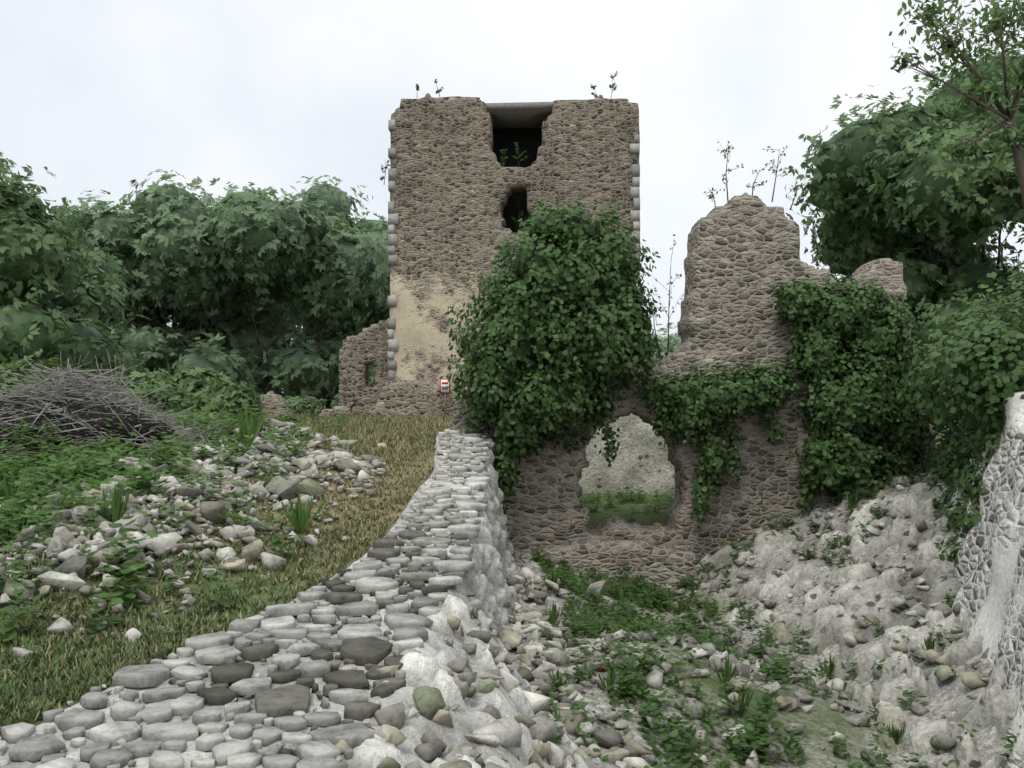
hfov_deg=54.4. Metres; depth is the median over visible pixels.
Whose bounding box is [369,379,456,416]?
tower plinth
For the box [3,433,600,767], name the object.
wall
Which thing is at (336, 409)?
rubble wall
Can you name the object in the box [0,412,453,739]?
grass
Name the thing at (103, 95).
sky
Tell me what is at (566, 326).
ivy foliage
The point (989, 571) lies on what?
wall
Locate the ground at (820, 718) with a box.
[0,420,1005,767]
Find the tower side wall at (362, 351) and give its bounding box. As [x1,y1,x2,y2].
[338,320,387,416]
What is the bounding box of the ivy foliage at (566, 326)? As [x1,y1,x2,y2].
[439,199,1023,576]
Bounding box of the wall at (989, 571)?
[934,391,1023,767]
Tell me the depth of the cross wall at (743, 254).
16.03 m
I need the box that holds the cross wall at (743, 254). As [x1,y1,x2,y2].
[450,192,937,559]
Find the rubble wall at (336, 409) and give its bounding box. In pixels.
[319,402,355,417]
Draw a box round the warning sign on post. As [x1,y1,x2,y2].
[440,379,449,414]
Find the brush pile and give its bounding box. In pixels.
[0,350,237,464]
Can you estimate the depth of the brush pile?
13.80 m
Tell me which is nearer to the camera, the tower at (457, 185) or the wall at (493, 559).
the wall at (493, 559)
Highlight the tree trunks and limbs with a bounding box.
[2,0,1023,411]
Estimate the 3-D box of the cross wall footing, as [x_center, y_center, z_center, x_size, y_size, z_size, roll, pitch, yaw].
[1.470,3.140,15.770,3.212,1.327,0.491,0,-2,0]
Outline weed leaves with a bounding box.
[0,390,1020,767]
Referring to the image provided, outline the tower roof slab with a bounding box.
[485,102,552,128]
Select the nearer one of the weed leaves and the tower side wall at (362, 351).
the weed leaves
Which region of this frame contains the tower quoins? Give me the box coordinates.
[387,120,640,379]
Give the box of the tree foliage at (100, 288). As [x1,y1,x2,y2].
[0,0,1023,425]
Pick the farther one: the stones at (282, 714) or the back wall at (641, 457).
the back wall at (641, 457)
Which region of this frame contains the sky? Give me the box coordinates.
[0,0,1023,392]
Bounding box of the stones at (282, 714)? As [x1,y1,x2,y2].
[0,418,1013,767]
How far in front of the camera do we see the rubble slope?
11.94 m
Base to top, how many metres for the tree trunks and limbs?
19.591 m
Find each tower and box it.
[390,93,639,396]
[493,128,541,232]
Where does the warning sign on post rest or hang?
on the ground at (820, 718)
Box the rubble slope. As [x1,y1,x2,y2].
[672,473,1014,767]
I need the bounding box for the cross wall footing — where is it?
[513,539,700,591]
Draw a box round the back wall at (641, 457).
[579,413,674,494]
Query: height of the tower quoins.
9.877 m
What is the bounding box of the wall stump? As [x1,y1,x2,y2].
[260,391,291,416]
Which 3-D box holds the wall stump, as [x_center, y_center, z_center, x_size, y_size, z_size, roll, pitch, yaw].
[-7.381,0.987,31.392,1.048,1.537,0.804,0,-2,0]
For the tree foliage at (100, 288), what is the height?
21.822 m
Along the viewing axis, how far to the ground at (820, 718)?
8.77 m
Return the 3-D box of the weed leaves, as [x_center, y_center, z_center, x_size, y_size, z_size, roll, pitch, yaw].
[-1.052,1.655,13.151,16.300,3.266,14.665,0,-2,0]

